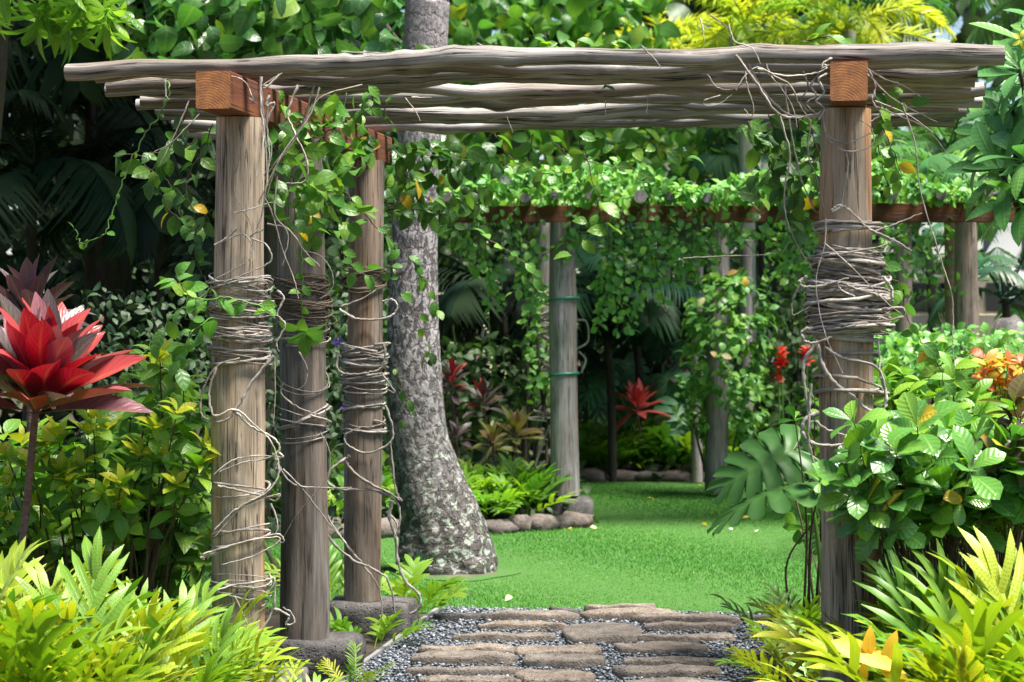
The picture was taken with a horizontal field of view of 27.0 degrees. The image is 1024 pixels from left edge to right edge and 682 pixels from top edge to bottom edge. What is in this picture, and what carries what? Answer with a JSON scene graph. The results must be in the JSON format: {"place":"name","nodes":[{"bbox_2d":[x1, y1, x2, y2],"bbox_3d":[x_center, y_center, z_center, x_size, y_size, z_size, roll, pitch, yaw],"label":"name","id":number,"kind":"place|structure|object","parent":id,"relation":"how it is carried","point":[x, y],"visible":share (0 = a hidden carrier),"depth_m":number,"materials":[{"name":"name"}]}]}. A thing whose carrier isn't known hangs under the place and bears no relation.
{"place":"outdoors","nodes":[
{"label":"outdoors","id":0,"kind":"place"},
{"bbox_2d":[0,350,930,681],"bbox_3d":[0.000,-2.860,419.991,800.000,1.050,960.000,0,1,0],"label":"ground","id":1,"kind":"structure","parent":0,"point":[274,622],"depth_m":17.11,"materials":[{"name":"soil"}]},
{"bbox_2d":[0,255,86,411],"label":"feather palm","id":2,"kind":"object","parent":1,"relation":"on","point":[54,281],"visible":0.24,"depth_m":15.31,"materials":[{"name":"green plant"}]},
{"bbox_2d":[0,536,88,619],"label":"fern","id":3,"kind":"object","parent":1,"relation":"on","point":[13,593],"visible":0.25,"depth_m":7.76,"materials":[{"name":"green plant"}]},
{"bbox_2d":[0,254,95,578],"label":"purple ti plant","id":4,"kind":"object","parent":1,"relation":"on","point":[25,283],"visible":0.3,"depth_m":8.94,"materials":[{"name":"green plant"}]},
{"bbox_2d":[0,539,121,635],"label":"fern","id":5,"kind":"object","parent":1,"relation":"on","point":[8,579],"visible":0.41,"depth_m":7.44,"materials":[{"name":"green plant"}]},
{"bbox_2d":[0,289,154,568],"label":"red ti plant","id":6,"kind":"object","parent":1,"relation":"on","point":[48,345],"visible":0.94,"depth_m":8.00,"materials":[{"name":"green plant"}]},
{"bbox_2d":[0,585,158,681],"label":"fern","id":7,"kind":"object","parent":1,"relation":"on","point":[11,663],"visible":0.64,"depth_m":7.01,"materials":[{"name":"green plant"}]},
{"bbox_2d":[0,0,161,137],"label":"lance leaf tree","id":8,"kind":"object","parent":1,"relation":"on","point":[66,24],"visible":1,"depth_m":11.34,"materials":[{"name":"green plant"}]},
{"bbox_2d":[0,88,187,448],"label":"feather palm","id":9,"kind":"object","parent":1,"relation":"on","point":[30,152],"visible":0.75,"depth_m":15.33,"materials":[{"name":"green plant"}]},
{"bbox_2d":[0,526,204,681],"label":"fern","id":10,"kind":"object","parent":1,"relation":"on","point":[95,593],"visible":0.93,"depth_m":7.00,"materials":[{"name":"green plant"}]},
{"bbox_2d":[0,340,211,610],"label":"shrub","id":11,"kind":"object","parent":1,"relation":"on","point":[184,528],"visible":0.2,"depth_m":8.88,"materials":[{"name":"green plant"}]},
{"bbox_2d":[0,332,221,615],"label":"shrub","id":12,"kind":"object","parent":1,"relation":"on","point":[61,467],"visible":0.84,"depth_m":8.40,"materials":[{"name":"green plant"}]},
{"bbox_2d":[1,3,258,445],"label":"feather palm","id":13,"kind":"object","parent":1,"relation":"on","point":[52,74],"visible":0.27,"depth_m":16.19,"materials":[{"name":"green plant"}]},
{"bbox_2d":[55,598,205,681],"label":"fern","id":14,"kind":"object","parent":1,"relation":"on","point":[166,650],"visible":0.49,"depth_m":7.10,"materials":[{"name":"green plant"}]},
{"bbox_2d":[43,579,223,681],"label":"fern","id":15,"kind":"object","parent":1,"relation":"on","point":[202,626],"visible":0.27,"depth_m":7.50,"materials":[{"name":"green plant"}]},
{"bbox_2d":[2,557,275,673],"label":"fern","id":16,"kind":"object","parent":1,"relation":"on","point":[38,576],"visible":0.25,"depth_m":7.63,"materials":[{"name":"green plant"}]},
{"bbox_2d":[1,584,281,681],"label":"fern","id":17,"kind":"object","parent":1,"relation":"on","point":[158,616],"visible":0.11,"depth_m":7.24,"materials":[{"name":"green plant"}]},
{"bbox_2d":[75,603,251,681],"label":"fern","id":18,"kind":"object","parent":1,"relation":"on","point":[214,665],"visible":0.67,"depth_m":7.10,"materials":[{"name":"green plant"}]},
{"bbox_2d":[58,576,284,681],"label":"fern","id":19,"kind":"object","parent":1,"relation":"on","point":[144,589],"visible":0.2,"depth_m":7.92,"materials":[{"name":"green plant"}]},
{"bbox_2d":[9,173,345,384],"bbox_3d":[-2.606,0.008,16.623,2.829,2.784,2.433,0,1,39],"label":"feather palm","id":20,"kind":"object","parent":1,"relation":"on","point":[148,227],"visible":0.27,"depth_m":15.73,"materials":[{"name":"green plant"}]},
{"bbox_2d":[0,0,395,462],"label":"shade tree","id":21,"kind":"object","parent":1,"relation":"on","point":[113,274],"visible":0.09,"depth_m":18.14,"materials":[{"name":"green plant"}]},
{"bbox_2d":[99,604,297,681],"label":"fern","id":22,"kind":"object","parent":1,"relation":"on","point":[272,655],"visible":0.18,"depth_m":7.50,"materials":[{"name":"green plant"}]},
{"bbox_2d":[137,233,343,358],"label":"feather palm","id":23,"kind":"object","parent":1,"relation":"on","point":[184,322],"visible":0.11,"depth_m":17.01,"materials":[{"name":"green plant"}]},
{"bbox_2d":[106,0,445,517],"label":"broad leaf tree","id":24,"kind":"object","parent":1,"relation":"on","point":[276,27],"visible":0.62,"depth_m":13.78,"materials":[{"name":"green plant"}]},
{"bbox_2d":[271,221,391,516],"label":"shrub","id":25,"kind":"object","parent":1,"relation":"on","point":[344,245],"visible":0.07,"depth_m":17.16,"materials":[{"name":"green plant"}]},
{"bbox_2d":[315,641,396,681],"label":"fern","id":26,"kind":"object","parent":1,"relation":"on","point":[370,675],"visible":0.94,"depth_m":9.09,"materials":[{"name":"green plant"}]},
{"bbox_2d":[330,607,434,647],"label":"fern","id":27,"kind":"object","parent":1,"relation":"on","point":[382,628],"visible":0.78,"depth_m":10.01,"materials":[{"name":"green plant"}]},
{"bbox_2d":[341,554,467,617],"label":"fern","id":28,"kind":"object","parent":1,"relation":"on","point":[415,568],"visible":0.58,"depth_m":10.95,"materials":[{"name":"green plant"}]},
{"bbox_2d":[0,322,930,523],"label":"undergrowth","id":29,"kind":"object","parent":1,"relation":"on","point":[587,489],"visible":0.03,"depth_m":20.60,"materials":[{"name":"green plant"}]},
{"bbox_2d":[440,331,549,471],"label":"shrub","id":30,"kind":"object","parent":1,"relation":"on","point":[472,348],"visible":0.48,"depth_m":18.29,"materials":[{"name":"green plant"}]},
{"bbox_2d":[383,235,618,459],"bbox_3d":[-0.311,0.172,19.873,2.114,2.393,2.373,0,1,23],"label":"feather palm","id":31,"kind":"object","parent":1,"relation":"on","point":[457,299],"visible":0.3,"depth_m":19.26,"materials":[{"name":"green plant"}]},
{"bbox_2d":[1,0,1022,352],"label":"woods","id":32,"kind":"object","parent":1,"relation":"on","point":[683,8],"visible":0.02,"depth_m":34.62,"materials":[{"name":"green plant"}]},
{"bbox_2d":[479,405,547,511],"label":"olive ti plant","id":33,"kind":"object","parent":1,"relation":"on","point":[517,419],"visible":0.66,"depth_m":17.26,"materials":[{"name":"green plant"}]},
{"bbox_2d":[470,463,579,515],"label":"fern","id":34,"kind":"object","parent":1,"relation":"on","point":[536,486],"visible":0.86,"depth_m":15.91,"materials":[{"name":"green plant"}]},
{"bbox_2d":[517,270,549,508],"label":"climbing vine","id":35,"kind":"object","parent":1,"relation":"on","point":[540,381],"visible":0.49,"depth_m":17.66,"materials":[{"name":"green plant"}]},
{"bbox_2d":[64,41,1004,681],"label":"pergola","id":36,"kind":"object","parent":1,"relation":"on","point":[532,89],"visible":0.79,"depth_m":8.40,"materials":[{"name":"brown wood"}]},
{"bbox_2d":[114,107,215,334],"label":"leafy vine","id":37,"kind":"object","parent":36,"relation":"hanging from","point":[174,197],"visible":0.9,"depth_m":8.89,"materials":[{"name":"green plant"}]},
{"bbox_2d":[118,262,277,396],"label":"leafy vine","id":38,"kind":"object","parent":36,"relation":"hanging from","point":[194,306],"visible":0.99,"depth_m":8.08,"materials":[{"name":"green plant"}]},
{"bbox_2d":[199,88,294,634],"bbox_3d":[-1.022,0.102,8.319,0.371,2.162,0.346,0,1,0],"label":"woody vine","id":39,"kind":"object","parent":36,"relation":"attached to","point":[263,336],"visible":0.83,"depth_m":8.23,"materials":[{"name":"plant"}]},
{"bbox_2d":[279,212,325,356],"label":"leafy vine","id":40,"kind":"object","parent":36,"relation":"hanging from","point":[306,339],"visible":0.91,"depth_m":8.91,"materials":[{"name":"green plant"}]},
{"bbox_2d":[269,250,354,553],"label":"woody vine","id":41,"kind":"object","parent":36,"relation":"attached to","point":[277,298],"visible":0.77,"depth_m":9.22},
{"bbox_2d":[264,90,380,252],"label":"leafy vine","id":42,"kind":"object","parent":36,"relation":"hanging from","point":[316,192],"visible":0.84,"depth_m":8.80,"materials":[{"name":"green plant"}]},
{"bbox_2d":[327,266,421,636],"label":"woody vine","id":43,"kind":"object","parent":36,"relation":"attached to","point":[363,378],"visible":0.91,"depth_m":10.46,"materials":[{"name":"plant"}]},
{"bbox_2d":[332,170,444,354],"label":"leafy vine","id":44,"kind":"object","parent":36,"relation":"hanging from","point":[357,267],"visible":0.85,"depth_m":9.78,"materials":[{"name":"green plant"}]},
{"bbox_2d":[154,43,648,298],"bbox_3d":[-0.368,-0.652,8.576,2.026,0.968,1.271,0,1,-35],"label":"bare vine","id":45,"kind":"object","parent":36,"relation":"attached to","point":[294,138],"visible":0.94,"depth_m":8.49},
{"bbox_2d":[384,137,523,249],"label":"leafy vine","id":46,"kind":"object","parent":36,"relation":"hanging from","point":[443,158],"visible":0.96,"depth_m":10.90,"materials":[{"name":"green plant"}]},
{"bbox_2d":[474,132,703,300],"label":"leafy vine","id":47,"kind":"object","parent":36,"relation":"hanging from","point":[575,157],"visible":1,"depth_m":10.54,"materials":[{"name":"green plant"}]},
{"bbox_2d":[416,23,855,49],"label":"leafy vine","id":48,"kind":"object","parent":36,"relation":"on","point":[609,39],"visible":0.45,"depth_m":8.26,"materials":[{"name":"green plant"}]},
{"bbox_2d":[736,114,820,265],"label":"leafy vine","id":49,"kind":"object","parent":36,"relation":"hanging from","point":[795,195],"visible":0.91,"depth_m":9.61,"materials":[{"name":"green plant"}]},
{"bbox_2d":[640,14,954,369],"bbox_3d":[1.057,-0.544,7.945,1.166,1.303,0.511,0,1,0],"label":"bare vine","id":50,"kind":"object","parent":36,"relation":"attached to","point":[753,77],"visible":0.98,"depth_m":7.89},
{"bbox_2d":[791,113,921,462],"bbox_3d":[1.273,-0.175,7.994,0.490,1.346,0.376,0,1,0],"label":"woody vine","id":51,"kind":"object","parent":36,"relation":"attached to","point":[825,324],"visible":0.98,"depth_m":7.87,"materials":[{"name":"plant"}]},
{"bbox_2d":[871,87,956,402],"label":"leafy vine","id":52,"kind":"object","parent":36,"relation":"hanging from","point":[930,349],"visible":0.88,"depth_m":8.51,"materials":[{"name":"green plant"}]},
{"bbox_2d":[440,290,630,460],"bbox_3d":[0.204,0.435,20.879,2.062,1.851,1.757,0,1,14],"label":"feather palm","id":53,"kind":"object","parent":1,"relation":"on","point":[592,353],"visible":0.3,"depth_m":20.76,"materials":[{"name":"green plant"}]},
{"bbox_2d":[486,511,592,534],"bbox_3d":[0.021,1.359,15.707,1.403,0.174,0.380,0,1,-30],"label":"stone edging","id":54,"kind":"object","parent":1,"relation":"on","point":[538,521],"visible":0.59,"depth_m":15.67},
{"bbox_2d":[444,0,737,205],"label":"light leaf tree","id":55,"kind":"object","parent":1,"relation":"on","point":[579,20],"visible":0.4,"depth_m":23.02,"materials":[{"name":"green plant"}]},
{"bbox_2d":[383,185,818,427],"bbox_3d":[1.192,-0.099,25.783,6.142,3.834,2.405,0,1,0],"label":"hedge","id":56,"kind":"object","parent":1,"relation":"on","point":[495,233],"visible":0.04,"depth_m":25.44,"materials":[{"name":"green plant"}]},
{"bbox_2d":[509,223,707,481],"bbox_3d":[0.827,-0.019,20.497,2.021,2.764,2.213,0,1,0],"label":"feather palm","id":57,"kind":"object","parent":1,"relation":"on","point":[645,338],"visible":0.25,"depth_m":20.42,"materials":[{"name":"green plant"}]},
{"bbox_2d":[522,184,738,471],"bbox_3d":[1.103,-0.078,21.039,2.154,2.872,2.214,0,1,23],"label":"feather palm","id":58,"kind":"object","parent":1,"relation":"on","point":[650,313],"visible":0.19,"depth_m":20.75,"materials":[{"name":"green plant"}]},
{"bbox_2d":[604,377,671,471],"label":"red ti plant","id":59,"kind":"object","parent":1,"relation":"on","point":[637,394],"visible":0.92,"depth_m":20.88,"materials":[{"name":"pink plant"}]},
{"bbox_2d":[574,5,733,424],"bbox_3d":[1.765,-1.486,25.099,2.074,5.063,2.209,0,1,-43],"label":"plume palm","id":60,"kind":"object","parent":1,"relation":"on","point":[688,29],"visible":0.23,"depth_m":24.93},
{"bbox_2d":[577,339,733,471],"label":"split leaf plant","id":61,"kind":"object","parent":1,"relation":"on","point":[595,395],"visible":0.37,"depth_m":21.20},
{"bbox_2d":[577,257,753,469],"bbox_3d":[1.528,0.204,22.230,1.972,2.287,2.152,0,1,14],"label":"feather palm","id":62,"kind":"object","parent":1,"relation":"on","point":[657,368],"visible":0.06,"depth_m":21.63,"materials":[{"name":"green plant"}]},
{"bbox_2d":[579,467,816,481],"bbox_3d":[2.102,1.308,20.536,3.064,0.190,0.346,0,1,3],"label":"stone edging","id":63,"kind":"object","parent":1,"relation":"on","point":[591,474],"visible":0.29,"depth_m":20.50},
{"bbox_2d":[387,186,1014,523],"bbox_3d":[2.300,0.058,18.061,6.602,2.724,4.617,0,1,0],"label":"pergola","id":64,"kind":"object","parent":1,"relation":"on","point":[559,275],"visible":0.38,"depth_m":16.19,"materials":[{"name":"brown wood"}]},
{"bbox_2d":[438,200,818,338],"bbox_3d":[1.028,-0.541,16.194,3.172,1.046,0.391,0,1,0],"label":"climbing vine","id":65,"kind":"object","parent":64,"relation":"attached to","point":[643,244],"visible":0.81,"depth_m":16.09,"materials":[{"name":"green plant"}]},
{"bbox_2d":[439,145,995,226],"bbox_3d":[1.401,-1.218,17.446,4.438,0.495,3.541,0,1,0],"label":"climbing vine","id":66,"kind":"object","parent":64,"relation":"attached to","point":[689,196],"visible":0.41,"depth_m":15.95,"materials":[{"name":"green plant"}]},
{"bbox_2d":[670,367,773,492],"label":"climbing vine","id":67,"kind":"object","parent":64,"relation":"attached to","point":[675,410],"visible":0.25,"depth_m":19.14,"materials":[{"name":"green plant"}]},
{"bbox_2d":[673,267,779,442],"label":"climbing vine","id":68,"kind":"object","parent":64,"relation":"attached to","point":[738,286],"visible":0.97,"depth_m":18.49,"materials":[{"name":"green plant"}]},
{"bbox_2d":[760,222,910,301],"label":"climbing vine","id":69,"kind":"object","parent":64,"relation":"hanging from","point":[804,267],"visible":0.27,"depth_m":16.72,"materials":[{"name":"green plant"}]},
{"bbox_2d":[896,216,965,305],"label":"climbing vine","id":70,"kind":"object","parent":64,"relation":"attached to","point":[933,279],"visible":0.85,"depth_m":16.28,"materials":[{"name":"green plant"}]},
{"bbox_2d":[657,0,846,410],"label":"plume palm","id":71,"kind":"object","parent":1,"relation":"on","point":[740,27],"visible":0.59,"depth_m":22.48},
{"bbox_2d":[710,582,801,654],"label":"fern","id":72,"kind":"object","parent":1,"relation":"on","point":[779,597],"visible":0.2,"depth_m":9.68,"materials":[{"name":"green plant"}]},
{"bbox_2d":[705,424,820,585],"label":"split leaf plant","id":73,"kind":"object","parent":1,"relation":"on","point":[772,457],"visible":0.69,"depth_m":9.56,"materials":[{"name":"plant"}]},
{"bbox_2d":[629,127,900,389],"bbox_3d":[2.771,-0.764,23.696,3.230,4.090,2.760,0,1,9],"label":"feather palm","id":74,"kind":"object","parent":1,"relation":"on","point":[711,160],"visible":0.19,"depth_m":22.82,"materials":[{"name":"green plant"}]},
{"bbox_2d":[719,609,820,681],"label":"fern","id":75,"kind":"object","parent":1,"relation":"on","point":[798,664],"visible":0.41,"depth_m":8.51,"materials":[{"name":"green plant"}]},
{"bbox_2d":[684,243,878,399],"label":"feather palm","id":76,"kind":"object","parent":1,"relation":"on","point":[797,298],"visible":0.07,"depth_m":23.19,"materials":[{"name":"green plant"}]},
{"bbox_2d":[752,290,819,471],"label":"shrub","id":77,"kind":"object","parent":1,"relation":"on","point":[785,337],"visible":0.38,"depth_m":21.01,"materials":[{"name":"green plant"}]},
{"bbox_2d":[778,386,820,624],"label":"shrub","id":78,"kind":"object","parent":1,"relation":"on","point":[805,517],"visible":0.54,"depth_m":9.75,"materials":[{"name":"green plant"}]},
{"bbox_2d":[730,591,881,681],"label":"fern","id":79,"kind":"object","parent":1,"relation":"on","point":[758,629],"visible":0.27,"depth_m":8.73,"materials":[{"name":"green plant"}]},
{"bbox_2d":[734,0,956,45],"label":"plume palm","id":80,"kind":"object","parent":1,"relation":"on","point":[873,32],"visible":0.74,"depth_m":21.72,"materials":[{"name":"plant"}]},
{"bbox_2d":[751,575,952,680],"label":"fern","id":81,"kind":"object","parent":1,"relation":"on","point":[787,634],"visible":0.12,"depth_m":7.61,"materials":[{"name":"yellow plant"}]},
{"bbox_2d":[756,0,960,44],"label":"grey palm","id":82,"kind":"object","parent":1,"relation":"on","point":[953,18],"visible":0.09,"depth_m":24.85,"materials":[{"name":"green plant"}]},
{"bbox_2d":[805,610,924,681],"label":"fern","id":83,"kind":"object","parent":1,"relation":"on","point":[829,627],"visible":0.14,"depth_m":7.62,"materials":[{"name":"yellow plant"}]},
{"bbox_2d":[831,625,909,681],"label":"bromeliad","id":84,"kind":"object","parent":1,"relation":"on","point":[871,654],"visible":0.84,"depth_m":6.79,"materials":[{"name":"yellow plant"}]},
{"bbox_2d":[746,549,1023,681],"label":"fern","id":85,"kind":"object","parent":1,"relation":"on","point":[980,623],"visible":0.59,"depth_m":6.64,"materials":[{"name":"green plant"}]},
{"bbox_2d":[775,538,994,681],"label":"fern","id":86,"kind":"object","parent":1,"relation":"on","point":[940,586],"visible":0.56,"depth_m":6.80,"materials":[{"name":"green plant"}]},
{"bbox_2d":[811,392,1023,639],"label":"shrub","id":87,"kind":"object","parent":1,"relation":"on","point":[902,473],"visible":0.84,"depth_m":7.41,"materials":[{"name":"green plant"}]},
{"bbox_2d":[841,526,1023,681],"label":"fern","id":88,"kind":"object","parent":1,"relation":"on","point":[996,584],"visible":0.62,"depth_m":7.12,"materials":[{"name":"yellow plant"}]},
{"bbox_2d":[872,223,1008,404],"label":"feather palm","id":89,"kind":"object","parent":1,"relation":"on","point":[922,253],"visible":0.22,"depth_m":22.48,"materials":[{"name":"green plant"}]},
{"bbox_2d":[884,87,1001,243],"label":"grey palm","id":90,"kind":"object","parent":1,"relation":"on","point":[928,142],"visible":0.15,"depth_m":26.45,"materials":[{"name":"green plant"}]},
{"bbox_2d":[874,344,1023,597],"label":"shrub","id":91,"kind":"object","parent":1,"relation":"on","point":[897,384],"visible":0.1,"depth_m":9.30,"materials":[{"name":"green plant"}]},
{"bbox_2d":[887,596,1023,681],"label":"fern","id":92,"kind":"object","parent":1,"relation":"on","point":[992,674],"visible":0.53,"depth_m":6.50,"materials":[{"name":"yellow plant"}]},
{"bbox_2d":[913,247,1023,331],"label":"feather palm","id":93,"kind":"object","parent":1,"relation":"on","point":[995,272],"visible":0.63,"depth_m":18.89,"materials":[{"name":"green plant"}]},
{"bbox_2d":[926,0,1023,97],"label":"grey palm","id":94,"kind":"object","parent":1,"relation":"on","point":[991,13],"visible":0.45,"depth_m":25.04,"materials":[{"name":"green plant"}]},
{"bbox_2d":[941,8,1023,246],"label":"plumeria tree","id":95,"kind":"object","parent":1,"relation":"on","point":[1001,145],"visible":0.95,"depth_m":9.95,"materials":[{"name":"green plant"}]},
{"bbox_2d":[959,348,1023,563],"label":"croton","id":96,"kind":"object","parent":1,"relation":"on","point":[996,359],"visible":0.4,"depth_m":13.30,"materials":[{"name":"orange plant"}]},
{"bbox_2d":[973,373,1023,592],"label":"croton","id":97,"kind":"object","parent":1,"relation":"on","point":[1015,389],"visible":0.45,"depth_m":7.59,"materials":[{"name":"green plant"}]},
{"bbox_2d":[6,2,1018,293],"label":"sky","id":98,"kind":"structure","parent":0,"point":[943,36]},
{"bbox_2d":[333,603,798,681],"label":"path","id":99,"kind":"structure","parent":0,"point":[675,668],"depth_m":9.83,"materials":[{"name":"stone"}]},
{"bbox_2d":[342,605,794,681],"bbox_3d":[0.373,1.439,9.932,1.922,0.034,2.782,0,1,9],"label":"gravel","id":100,"kind":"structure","parent":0,"point":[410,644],"depth_m":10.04,"materials":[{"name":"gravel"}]},
{"bbox_2d":[154,481,1023,614],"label":"lawn","id":101,"kind":"structure","parent":0,"point":[660,599],"depth_m":13.43,"materials":[{"name":"plant"}]},
{"bbox_2d":[74,281,391,584],"bbox_3d":[-1.680,0.545,12.406,2.064,1.812,1.720,0,1,0],"label":"hedge","id":102,"kind":"object","parent":101,"relation":"on","point":[114,344],"visible":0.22,"depth_m":12.22,"materials":[{"name":"green plant"}]},
{"bbox_2d":[387,568,520,580],"bbox_3d":[-0.357,1.410,13.044,0.832,0.016,0.805,0,1,0],"label":"soil patch","id":103,"kind":"object","parent":101,"relation":"on","point":[498,573],"visible":0.45,"depth_m":12.85,"materials":[{"name":"plant"}]},
{"bbox_2d":[386,0,497,574],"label":"coconut palm","id":104,"kind":"object","parent":103,"relation":"on","point":[443,523],"visible":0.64,"depth_m":13.00,"materials":[{"name":"grey plant"}]},
{"bbox_2d":[876,145,1010,351],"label":"ringed palm","id":105,"kind":"object","parent":101,"relation":"on","point":[943,164],"visible":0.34,"depth_m":17.25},
{"bbox_2d":[874,322,1023,549],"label":"shrub","id":106,"kind":"object","parent":101,"relation":"on","point":[895,344],"visible":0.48,"depth_m":13.81,"materials":[{"name":"green plant"}]},
{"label":"driveway","id":107,"kind":"structure","parent":0,"visible":0},
{"bbox_2d":[884,275,1023,364],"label":"parked car","id":108,"kind":"object","parent":107,"relation":"on","point":[990,306],"visible":0.01,"depth_m":27.27,"materials":[{"name":"beige paint"}]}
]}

